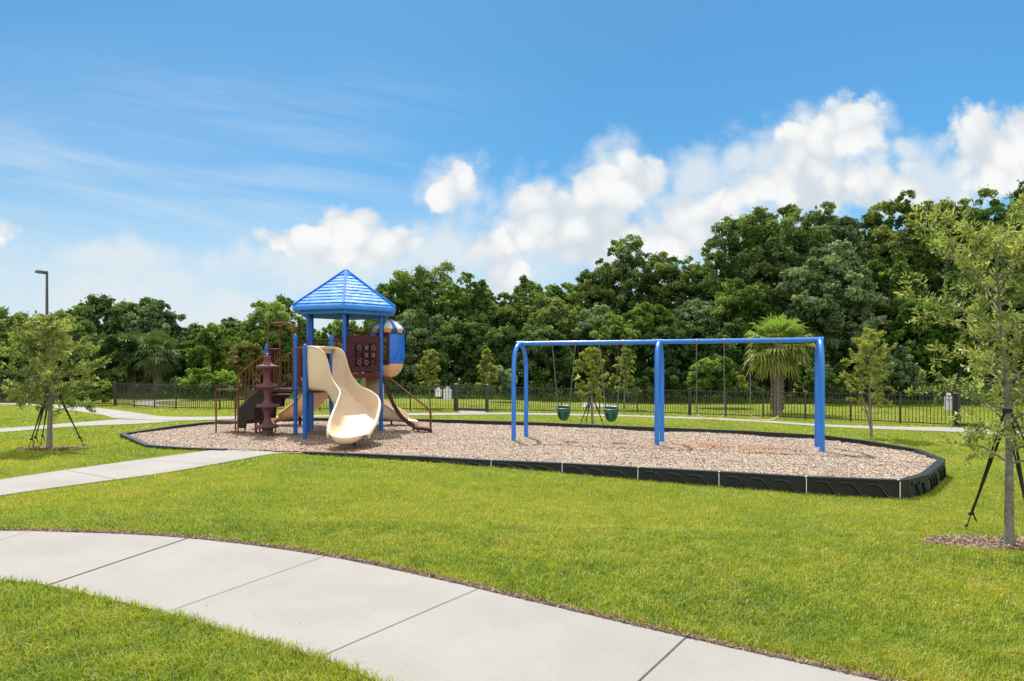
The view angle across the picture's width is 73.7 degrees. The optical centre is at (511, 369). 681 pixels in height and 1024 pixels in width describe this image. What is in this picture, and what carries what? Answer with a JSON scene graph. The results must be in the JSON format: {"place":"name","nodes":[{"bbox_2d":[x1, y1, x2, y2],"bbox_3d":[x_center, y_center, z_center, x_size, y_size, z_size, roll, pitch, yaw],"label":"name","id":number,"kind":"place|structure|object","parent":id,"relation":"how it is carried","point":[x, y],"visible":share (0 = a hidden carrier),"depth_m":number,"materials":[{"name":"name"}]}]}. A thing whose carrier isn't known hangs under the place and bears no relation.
{"place":"outdoors","nodes":[
{"label":"outdoors","id":0,"kind":"place"},
{"bbox_2d":[0,419,172,432],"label":"side path","id":1,"kind":"structure","parent":0,"point":[106,422],"depth_m":20.51,"materials":[{"name":"concrete"}]},
{"bbox_2d":[0,449,288,496],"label":"front path","id":2,"kind":"structure","parent":0,"point":[103,472],"depth_m":10.91,"materials":[{"name":"concrete"}]},
{"bbox_2d":[135,400,196,408],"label":"path","id":3,"kind":"structure","parent":0,"point":[161,405],"depth_m":32.44,"materials":[{"name":"concrete"}]},
{"bbox_2d":[0,531,877,680],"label":"sidewalk","id":4,"kind":"structure","parent":0,"point":[428,629],"depth_m":4.63,"materials":[{"name":"concrete"}]},
{"bbox_2d":[0,372,1023,680],"bbox_3d":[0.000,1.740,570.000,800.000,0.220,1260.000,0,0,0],"label":"lawn","id":5,"kind":"structure","parent":0,"point":[666,404],"depth_m":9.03,"materials":[{"name":"green plant"}]},
{"bbox_2d":[0,382,31,402],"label":"metal gate","id":6,"kind":"structure","parent":5,"relation":"on","point":[3,401],"depth_m":33.19,"materials":[{"name":"brown metal"}]},
{"bbox_2d":[0,306,69,383],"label":"oak tree","id":7,"kind":"object","parent":5,"relation":"on","point":[6,322],"visible":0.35,"depth_m":37.52,"materials":[{"name":"green plant"}]},
{"bbox_2d":[35,270,48,316],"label":"lamp post","id":8,"kind":"object","parent":5,"relation":"on","point":[46,291],"visible":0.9,"depth_m":45.93,"materials":[{"name":"grey metal"}]},
{"bbox_2d":[15,447,88,450],"bbox_3d":[-9.409,1.613,14.017,1.615,0.038,0.497,0,0,0],"label":"soil ring","id":9,"kind":"object","parent":5,"relation":"on","point":[50,449],"visible":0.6,"depth_m":13.87,"materials":[{"name":"brown soil"}]},
{"bbox_2d":[0,307,111,446],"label":"young oak tree","id":10,"kind":"object","parent":9,"relation":"on","point":[49,325],"visible":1,"depth_m":14.04,"materials":[{"name":"green plant"}]},
{"bbox_2d":[31,315,106,384],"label":"oak tree","id":11,"kind":"object","parent":5,"relation":"on","point":[88,330],"visible":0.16,"depth_m":41.32,"materials":[{"name":"green plant"}]},
{"bbox_2d":[32,381,114,403],"bbox_3d":[-20.645,1.097,32.101,5.441,1.155,0.144,0,0,20],"label":"metal fence","id":12,"kind":"object","parent":5,"relation":"on","point":[54,402],"visible":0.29,"depth_m":31.76,"materials":[{"name":"brown metal"}]},
{"bbox_2d":[71,380,90,401],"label":"hedge bush","id":13,"kind":"object","parent":5,"relation":"on","point":[81,398],"visible":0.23,"depth_m":31.14,"materials":[{"name":"green plant"}]},
{"bbox_2d":[56,293,129,380],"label":"oak tree","id":14,"kind":"object","parent":5,"relation":"on","point":[94,310],"visible":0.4,"depth_m":45.45,"materials":[{"name":"green plant"}]},
{"bbox_2d":[86,379,112,402],"bbox_3d":[-18.605,0.945,30.995,1.307,1.124,1.090,0,0,0],"label":"hedge bush","id":15,"kind":"object","parent":5,"relation":"on","point":[104,392],"visible":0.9,"depth_m":30.74,"materials":[{"name":"green plant"}]},
{"bbox_2d":[64,334,153,383],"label":"oak tree","id":16,"kind":"object","parent":5,"relation":"on","point":[119,372],"visible":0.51,"depth_m":39.85,"materials":[{"name":"green plant"}]},
{"bbox_2d":[102,296,152,335],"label":"oak tree","id":17,"kind":"object","parent":5,"relation":"on","point":[129,306],"visible":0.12,"depth_m":47.24,"materials":[{"name":"green plant"}]},
{"bbox_2d":[109,330,152,393],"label":"palm tree","id":18,"kind":"object","parent":5,"relation":"on","point":[131,378],"visible":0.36,"depth_m":40.60,"materials":[{"name":"green plant"}]},
{"bbox_2d":[124,328,182,396],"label":"palm tree","id":19,"kind":"object","parent":5,"relation":"on","point":[158,364],"visible":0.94,"depth_m":39.67,"materials":[{"name":"green plant"}]},
{"bbox_2d":[123,298,186,363],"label":"oak tree","id":20,"kind":"object","parent":5,"relation":"on","point":[152,312],"visible":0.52,"depth_m":44.32,"materials":[{"name":"green plant"}]},
{"bbox_2d":[141,332,189,381],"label":"oak tree","id":21,"kind":"object","parent":5,"relation":"on","point":[180,371],"visible":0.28,"depth_m":45.28,"materials":[{"name":"green plant"}]},
{"bbox_2d":[182,322,214,340],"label":"oak tree","id":22,"kind":"object","parent":5,"relation":"on","point":[188,330],"visible":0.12,"depth_m":61.13,"materials":[{"name":"green plant"}]},
{"bbox_2d":[178,365,242,393],"bbox_3d":[-16.200,0.515,36.976,3.232,1.576,2.724,0,0,0],"label":"bush","id":23,"kind":"object","parent":5,"relation":"on","point":[207,377],"visible":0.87,"depth_m":36.40,"materials":[{"name":"green plant"}]},
{"bbox_2d":[177,322,247,393],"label":"oak tree","id":24,"kind":"object","parent":5,"relation":"on","point":[204,349],"visible":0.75,"depth_m":40.13,"materials":[{"name":"green plant"}]},
{"bbox_2d":[217,316,262,376],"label":"oak tree","id":25,"kind":"object","parent":5,"relation":"on","point":[233,323],"visible":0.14,"depth_m":49.52,"materials":[{"name":"green plant"}]},
{"bbox_2d":[225,342,264,397],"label":"oak tree","id":26,"kind":"object","parent":5,"relation":"on","point":[244,356],"visible":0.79,"depth_m":38.54,"materials":[{"name":"green plant"}]},
{"bbox_2d":[233,294,320,384],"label":"oak tree","id":27,"kind":"object","parent":5,"relation":"on","point":[279,310],"visible":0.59,"depth_m":45.80,"materials":[{"name":"green plant"}]},
{"bbox_2d":[113,381,455,410],"bbox_3d":[-10.333,1.112,28.312,16.151,1.184,2.035,0,0,12],"label":"metal fence","id":28,"kind":"object","parent":5,"relation":"on","point":[133,394],"visible":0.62,"depth_m":28.11,"materials":[{"name":"brown metal"}]},
{"bbox_2d":[443,386,451,399],"bbox_3d":[-2.611,0.944,27.605,0.367,0.550,0.075,0,0,0],"label":"sign board","id":29,"kind":"object","parent":28,"relation":"attached to","point":[445,393],"visible":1,"depth_m":27.62,"materials":[{"name":"white paint"}]},
{"bbox_2d":[456,384,485,411],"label":"metal gate","id":30,"kind":"structure","parent":28,"relation":"attached to","point":[471,408],"depth_m":27.40,"materials":[{"name":"brown metal"}]},
{"bbox_2d":[283,327,341,377],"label":"oak tree","id":31,"kind":"object","parent":5,"relation":"on","point":[323,335],"visible":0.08,"depth_m":49.34,"materials":[{"name":"green plant"}]},
{"bbox_2d":[326,320,371,372],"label":"oak tree","id":32,"kind":"object","parent":5,"relation":"on","point":[335,329],"visible":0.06,"depth_m":51.60,"materials":[{"name":"green plant"}]},
{"bbox_2d":[360,270,431,353],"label":"oak tree","id":33,"kind":"object","parent":5,"relation":"on","point":[386,290],"visible":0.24,"depth_m":46.44,"materials":[{"name":"green plant"}]},
{"bbox_2d":[384,309,451,390],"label":"oak tree","id":34,"kind":"object","parent":5,"relation":"on","point":[419,327],"visible":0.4,"depth_m":41.94,"materials":[{"name":"green plant"}]},
{"bbox_2d":[387,259,459,390],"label":"oak tree","id":35,"kind":"object","parent":5,"relation":"on","point":[425,285],"visible":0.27,"depth_m":48.07,"materials":[{"name":"green plant"}]},
{"bbox_2d":[414,349,440,407],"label":"sapling","id":36,"kind":"object","parent":5,"relation":"on","point":[430,362],"visible":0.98,"depth_m":28.74,"materials":[{"name":"green plant"}]},
{"bbox_2d":[2,529,886,680],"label":"bare soil edge","id":37,"kind":"object","parent":5,"relation":"on","point":[520,597],"visible":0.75,"depth_m":5.23,"materials":[{"name":"brown soil"}]},
{"bbox_2d":[0,527,904,680],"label":"dead thatch","id":38,"kind":"object","parent":37,"relation":"on","point":[621,620],"visible":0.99,"depth_m":5.13,"materials":[{"name":"brown plant"}]},
{"bbox_2d":[415,315,487,393],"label":"oak tree","id":39,"kind":"object","parent":5,"relation":"on","point":[456,347],"visible":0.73,"depth_m":41.05,"materials":[{"name":"green plant"}]},
{"bbox_2d":[432,271,498,380],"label":"oak tree","id":40,"kind":"object","parent":5,"relation":"on","point":[470,308],"visible":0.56,"depth_m":46.40,"materials":[{"name":"green plant"}]},
{"bbox_2d":[475,348,499,391],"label":"sapling","id":41,"kind":"object","parent":5,"relation":"on","point":[489,366],"visible":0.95,"depth_m":29.32,"materials":[{"name":"green plant"}]},
{"bbox_2d":[483,292,498,379],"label":"oak tree","id":42,"kind":"object","parent":5,"relation":"on","point":[490,296],"visible":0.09,"depth_m":49.67,"materials":[{"name":"green plant"}]},
{"bbox_2d":[460,322,529,393],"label":"oak tree","id":43,"kind":"object","parent":5,"relation":"on","point":[503,337],"visible":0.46,"depth_m":41.09,"materials":[{"name":"green plant"}]},
{"bbox_2d":[487,365,517,392],"bbox_3d":[-0.544,0.468,36.004,1.737,1.513,1.728,0,0,0],"label":"bush","id":44,"kind":"object","parent":5,"relation":"on","point":[504,378],"visible":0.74,"depth_m":35.58,"materials":[{"name":"green plant"}]},
{"bbox_2d":[487,291,534,361],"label":"oak tree","id":45,"kind":"object","parent":5,"relation":"on","point":[506,312],"visible":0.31,"depth_m":47.30,"materials":[{"name":"green plant"}]},
{"bbox_2d":[0,372,1023,401],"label":"undergrowth","id":46,"kind":"object","parent":5,"relation":"on","point":[543,384],"visible":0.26,"depth_m":40.10,"materials":[{"name":"green plant"}]},
{"bbox_2d":[0,200,1023,393],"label":"woods","id":47,"kind":"object","parent":5,"relation":"on","point":[527,300],"visible":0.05,"depth_m":52.23,"materials":[{"name":"green plant"}]},
{"bbox_2d":[508,274,543,326],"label":"oak tree","id":48,"kind":"object","parent":5,"relation":"on","point":[525,289],"visible":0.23,"depth_m":53.46,"materials":[{"name":"green plant"}]},
{"bbox_2d":[120,418,946,498],"bbox_3d":[-0.626,1.705,15.961,18.099,0.410,8.002,0,0,19],"label":"playground border","id":49,"kind":"object","parent":5,"relation":"on","point":[930,477],"visible":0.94,"depth_m":11.05,"materials":[{"name":"black plastic"}]},
{"bbox_2d":[503,323,575,395],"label":"oak tree","id":50,"kind":"object","parent":5,"relation":"on","point":[540,362],"visible":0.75,"depth_m":40.05,"materials":[{"name":"green plant"}]},
{"bbox_2d":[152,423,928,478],"bbox_3d":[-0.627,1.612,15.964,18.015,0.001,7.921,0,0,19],"label":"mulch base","id":51,"kind":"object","parent":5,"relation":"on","point":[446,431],"visible":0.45,"depth_m":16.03,"materials":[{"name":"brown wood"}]},
{"bbox_2d":[130,421,935,478],"bbox_3d":[-0.636,1.601,15.967,17.981,0.049,7.872,0,0,19],"label":"mulch bed","id":52,"kind":"object","parent":51,"relation":"on","point":[626,454],"visible":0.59,"depth_m":13.85,"materials":[{"name":"brown wood"}]},
{"bbox_2d":[215,269,431,445],"bbox_3d":[-4.768,-0.496,16.800,5.505,4.392,6.791,0,0,0],"label":"play structure","id":53,"kind":"object","parent":52,"relation":"on","point":[357,411],"visible":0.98,"depth_m":17.13,"materials":[{"name":"blue paint"}]},
{"bbox_2d":[376,332,389,364],"bbox_3d":[-3.459,-0.593,18.297,0.371,0.915,0.070,0,0,5],"label":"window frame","id":54,"kind":"structure","parent":53,"relation":"in","point":[385,362],"depth_m":18.27,"materials":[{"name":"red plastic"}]},
{"bbox_2d":[511,337,824,451],"bbox_3d":[3.188,0.543,14.760,6.491,2.413,1.022,0,0,19],"label":"swing frame","id":55,"kind":"object","parent":52,"relation":"on","point":[819,393],"visible":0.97,"depth_m":14.42,"materials":[{"name":"blue paint"}]},
{"bbox_2d":[551,340,575,420],"bbox_3d":[1.171,0.248,15.446,0.589,1.815,0.304,0,0,0],"label":"bucket swing","id":56,"kind":"object","parent":55,"relation":"hanging from","point":[563,412],"visible":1,"depth_m":15.39,"materials":[{"name":"green plastic"}]},
{"bbox_2d":[598,340,623,421],"bbox_3d":[2.194,0.248,15.098,0.589,1.815,0.304,0,0,0],"label":"bucket swing","id":57,"kind":"object","parent":55,"relation":"hanging from","point":[611,413],"visible":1,"depth_m":15.04,"materials":[{"name":"green plastic"}]},
{"bbox_2d":[695,338,724,419],"bbox_3d":[4.189,0.198,14.420,0.607,1.715,0.150,0,0,19],"label":"belt swing","id":58,"kind":"object","parent":55,"relation":"hanging from","point":[696,343],"visible":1,"depth_m":14.33,"materials":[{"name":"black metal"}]},
{"bbox_2d":[749,338,779,420],"bbox_3d":[5.205,0.198,14.075,0.591,1.715,0.150,0,0,19],"label":"belt swing","id":59,"kind":"object","parent":55,"relation":"hanging from","point":[750,340],"visible":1,"depth_m":13.99,"materials":[{"name":"black metal"}]},
{"bbox_2d":[522,295,580,392],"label":"oak tree","id":60,"kind":"object","parent":5,"relation":"on","point":[557,314],"visible":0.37,"depth_m":42.92,"materials":[{"name":"green plant"}]},
{"bbox_2d":[529,282,591,384],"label":"oak tree","id":61,"kind":"object","parent":5,"relation":"on","point":[574,299],"visible":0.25,"depth_m":47.28,"materials":[{"name":"green plant"}]},
{"bbox_2d":[486,384,690,414],"bbox_3d":[3.084,1.230,28.094,8.367,1.326,1.319,0,0,-5],"label":"metal fence","id":62,"kind":"object","parent":5,"relation":"on","point":[487,398],"visible":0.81,"depth_m":28.25,"materials":[{"name":"brown metal"}]},
{"bbox_2d":[572,346,609,423],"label":"sapling","id":63,"kind":"object","parent":5,"relation":"on","point":[593,356],"visible":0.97,"depth_m":22.20,"materials":[{"name":"green plant"}]},
{"bbox_2d":[564,268,622,393],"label":"oak tree","id":64,"kind":"object","parent":5,"relation":"on","point":[592,291],"visible":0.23,"depth_m":49.39,"materials":[{"name":"green plant"}]},
{"bbox_2d":[563,302,627,395],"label":"oak tree","id":65,"kind":"object","parent":5,"relation":"on","point":[583,328],"visible":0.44,"depth_m":42.31,"materials":[{"name":"green plant"}]},
{"bbox_2d":[589,311,641,398],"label":"oak tree","id":66,"kind":"object","parent":5,"relation":"on","point":[614,327],"visible":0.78,"depth_m":39.57,"materials":[{"name":"green plant"}]},
{"bbox_2d":[609,347,638,408],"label":"sapling","id":67,"kind":"object","parent":5,"relation":"on","point":[625,373],"visible":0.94,"depth_m":31.77,"materials":[{"name":"green plant"}]},
{"bbox_2d":[586,234,667,388],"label":"oak tree","id":68,"kind":"object","parent":5,"relation":"on","point":[625,296],"visible":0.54,"depth_m":49.28,"materials":[{"name":"green plant"}]},
{"bbox_2d":[620,301,676,399],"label":"oak tree","id":69,"kind":"object","parent":5,"relation":"on","point":[644,317],"visible":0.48,"depth_m":40.31,"materials":[{"name":"green plant"}]},
{"bbox_2d":[635,367,690,395],"bbox_3d":[8.586,0.655,37.939,3.418,1.662,2.464,0,0,0],"label":"bush","id":70,"kind":"object","parent":5,"relation":"on","point":[671,382],"visible":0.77,"depth_m":37.57,"materials":[{"name":"green plant"}]},
{"bbox_2d":[633,251,697,313],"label":"oak tree","id":71,"kind":"object","parent":5,"relation":"on","point":[665,297],"visible":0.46,"depth_m":47.97,"materials":[{"name":"green plant"}]},
{"bbox_2d":[632,320,707,398],"bbox_3d":[9.153,-0.490,40.001,4.241,4.908,4.140,0,0,0],"label":"oak tree","id":72,"kind":"object","parent":5,"relation":"on","point":[682,329],"visible":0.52,"depth_m":39.07,"materials":[{"name":"green plant"}]},
{"bbox_2d":[672,297,717,392],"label":"oak tree","id":73,"kind":"object","parent":5,"relation":"on","point":[690,311],"visible":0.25,"depth_m":43.12,"materials":[{"name":"green plant"}]},
{"bbox_2d":[668,246,726,395],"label":"oak tree","id":74,"kind":"object","parent":5,"relation":"on","point":[691,287],"visible":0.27,"depth_m":47.44,"materials":[{"name":"green plant"}]},
{"bbox_2d":[671,317,745,398],"bbox_3d":[11.444,-0.598,40.021,4.270,5.108,4.034,0,0,33],"label":"oak tree","id":75,"kind":"object","parent":5,"relation":"on","point":[707,328],"visible":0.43,"depth_m":39.10,"materials":[{"name":"green plant"}]},
{"bbox_2d":[687,354,735,389],"bbox_3d":[9.643,0.128,33.057,2.381,1.839,1.912,0,0,29],"label":"bush","id":76,"kind":"object","parent":5,"relation":"on","point":[710,374],"visible":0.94,"depth_m":32.60,"materials":[{"name":"green plant"}]},
{"bbox_2d":[719,371,747,392],"bbox_3d":[10.683,0.632,33.024,1.329,1.144,1.291,0,0,0],"label":"bush","id":77,"kind":"object","parent":5,"relation":"on","point":[738,381],"visible":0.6,"depth_m":32.67,"materials":[{"name":"green plant"}]},
{"bbox_2d":[691,213,790,376],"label":"oak tree","id":78,"kind":"object","parent":5,"relation":"on","point":[730,242],"visible":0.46,"depth_m":45.13,"materials":[{"name":"green plant"}]},
{"bbox_2d":[708,278,786,382],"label":"oak tree","id":79,"kind":"object","parent":5,"relation":"on","point":[754,302],"visible":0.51,"depth_m":41.22,"materials":[{"name":"green plant"}]},
{"bbox_2d":[740,312,815,413],"bbox_3d":[11.207,-0.280,28.945,3.222,4.460,3.606,0,0,0],"label":"palm tree","id":80,"kind":"object","parent":5,"relation":"on","point":[781,327],"visible":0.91,"depth_m":28.36,"materials":[{"name":"green plant"}]},
{"bbox_2d":[725,203,836,308],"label":"oak tree","id":81,"kind":"object","parent":5,"relation":"on","point":[789,213],"visible":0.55,"depth_m":43.77,"materials":[{"name":"green plant"}]},
{"bbox_2d":[743,323,842,397],"bbox_3d":[16.717,-0.570,41.071,5.570,5.081,5.432,0,0,0],"label":"oak tree","id":82,"kind":"object","parent":5,"relation":"on","point":[796,379],"visible":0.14,"depth_m":39.82,"materials":[{"name":"green plant"}]},
{"bbox_2d":[690,388,955,426],"bbox_3d":[10.949,1.317,25.110,9.170,1.157,0.438,0,0,38],"label":"metal fence","id":83,"kind":"object","parent":5,"relation":"on","point":[900,394],"visible":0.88,"depth_m":24.79,"materials":[{"name":"brown metal"}]},
{"bbox_2d":[944,393,951,409],"bbox_3d":[14.364,1.043,22.418,0.298,0.578,0.075,0,0,0],"label":"sign board","id":84,"kind":"object","parent":83,"relation":"attached to","point":[948,402],"visible":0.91,"depth_m":22.43,"materials":[{"name":"white paint"}]},
{"bbox_2d":[956,395,1023,428],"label":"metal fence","id":85,"kind":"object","parent":83,"relation":"attached to","point":[958,402],"depth_m":22.03,"materials":[{"name":"brown metal"}]},
{"bbox_2d":[802,364,844,396],"bbox_3d":[16.398,0.557,36.043,2.071,1.733,1.984,0,0,0],"label":"bush","id":86,"kind":"object","parent":5,"relation":"on","point":[833,384],"visible":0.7,"depth_m":35.65,"materials":[{"name":"green plant"}]},
{"bbox_2d":[780,200,875,300],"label":"oak tree","id":87,"kind":"object","parent":5,"relation":"on","point":[841,228],"visible":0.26,"depth_m":44.89,"materials":[{"name":"green plant"}]},
{"bbox_2d":[773,238,891,395],"bbox_3d":[18.708,-2.866,40.105,6.093,9.658,5.495,0,0,0],"label":"oak tree","id":88,"kind":"object","parent":5,"relation":"on","point":[839,284],"visible":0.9,"depth_m":38.98,"materials":[{"name":"green plant"}]},
{"bbox_2d":[812,315,893,397],"bbox_3d":[20.054,-0.687,39.918,4.723,5.308,4.191,0,0,0],"label":"oak tree","id":89,"kind":"object","parent":5,"relation":"on","point":[837,366],"visible":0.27,"depth_m":39.15,"materials":[{"name":"green plant"}]},
{"bbox_2d":[842,213,892,396],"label":"oak tree","id":90,"kind":"object","parent":5,"relation":"on","point":[867,222],"visible":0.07,"depth_m":46.19,"materials":[{"name":"green plant"}]},
{"bbox_2d":[838,326,897,437],"bbox_3d":[9.730,0.363,18.471,1.416,3.136,1.605,0,0,0],"label":"sapling","id":91,"kind":"object","parent":5,"relation":"on","point":[866,343],"visible":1,"depth_m":18.45,"materials":[{"name":"green plant"}]},
{"bbox_2d":[849,258,940,395],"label":"oak tree","id":92,"kind":"object","parent":5,"relation":"on","point":[882,273],"visible":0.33,"depth_m":40.19,"materials":[{"name":"green plant"}]},
{"bbox_2d":[875,345,921,390],"bbox_3d":[20.230,-0.070,35.939,2.378,2.478,2.348,0,0,0],"label":"bush","id":93,"kind":"object","parent":5,"relation":"on","point":[906,371],"visible":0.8,"depth_m":35.42,"materials":[{"name":"green plant"}]},
{"bbox_2d":[857,190,944,393],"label":"oak tree","id":94,"kind":"object","parent":5,"relation":"on","point":[890,249],"visible":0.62,"depth_m":44.25,"materials":[{"name":"green plant"}]},
{"bbox_2d":[878,299,966,401],"bbox_3d":[22.737,-0.994,38.147,4.358,5.905,3.912,0,0,0],"label":"oak tree","id":95,"kind":"object","parent":5,"relation":"on","point":[900,330],"visible":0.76,"depth_m":37.16,"materials":[{"name":"green plant"}]},
{"bbox_2d":[897,197,989,376],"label":"oak tree","id":96,"kind":"object","parent":5,"relation":"on","point":[944,203],"visible":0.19,"depth_m":44.39,"materials":[{"name":"green plant"}]},
{"bbox_2d":[907,537,1023,552],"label":"soil ring","id":97,"kind":"object","parent":5,"relation":"on","point":[978,542],"visible":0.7,"depth_m":7.16,"materials":[{"name":"brown soil"}]},
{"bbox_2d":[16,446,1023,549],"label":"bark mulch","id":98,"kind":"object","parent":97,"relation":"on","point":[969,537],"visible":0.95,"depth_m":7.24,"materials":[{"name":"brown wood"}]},
{"bbox_2d":[893,192,1023,545],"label":"young oak tree","id":99,"kind":"object","parent":97,"relation":"on","point":[995,246],"visible":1,"depth_m":7.11,"materials":[{"name":"green plant"}]},
{"bbox_2d":[914,266,1021,387],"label":"oak tree","id":100,"kind":"object","parent":5,"relation":"on","point":[953,272],"visible":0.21,"depth_m":40.16,"materials":[{"name":"green plant"}]},
{"bbox_2d":[935,185,1023,386],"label":"oak tree","id":101,"kind":"object","parent":5,"relation":"on","point":[982,215],"visible":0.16,"depth_m":42.81,"materials":[{"name":"green plant"}]},
{"bbox_2d":[960,265,1023,387],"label":"oak tree","id":102,"kind":"object","parent":5,"relation":"on","point":[1012,291],"visible":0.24,"depth_m":39.76,"materials":[{"name":"green plant"}]},
{"bbox_2d":[1001,180,1023,300],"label":"oak tree","id":103,"kind":"object","parent":5,"relation":"on","point":[1017,192],"visible":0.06,"depth_m":44.93,"materials":[{"name":"green plant"}]},
{"bbox_2d":[0,389,1023,404],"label":"tall grass","id":104,"kind":"structure","parent":0,"point":[809,400],"depth_m":38.69,"materials":[{"name":"green plant"}]},
{"bbox_2d":[0,403,1023,436],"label":"back path","id":105,"kind":"structure","parent":0,"point":[116,414],"depth_m":23.70,"materials":[{"name":"concrete"}]},
{"bbox_2d":[0,0,1023,371],"label":"sky","id":106,"kind":"structure","parent":0,"point":[209,160],"materials":[{"name":"blue"}]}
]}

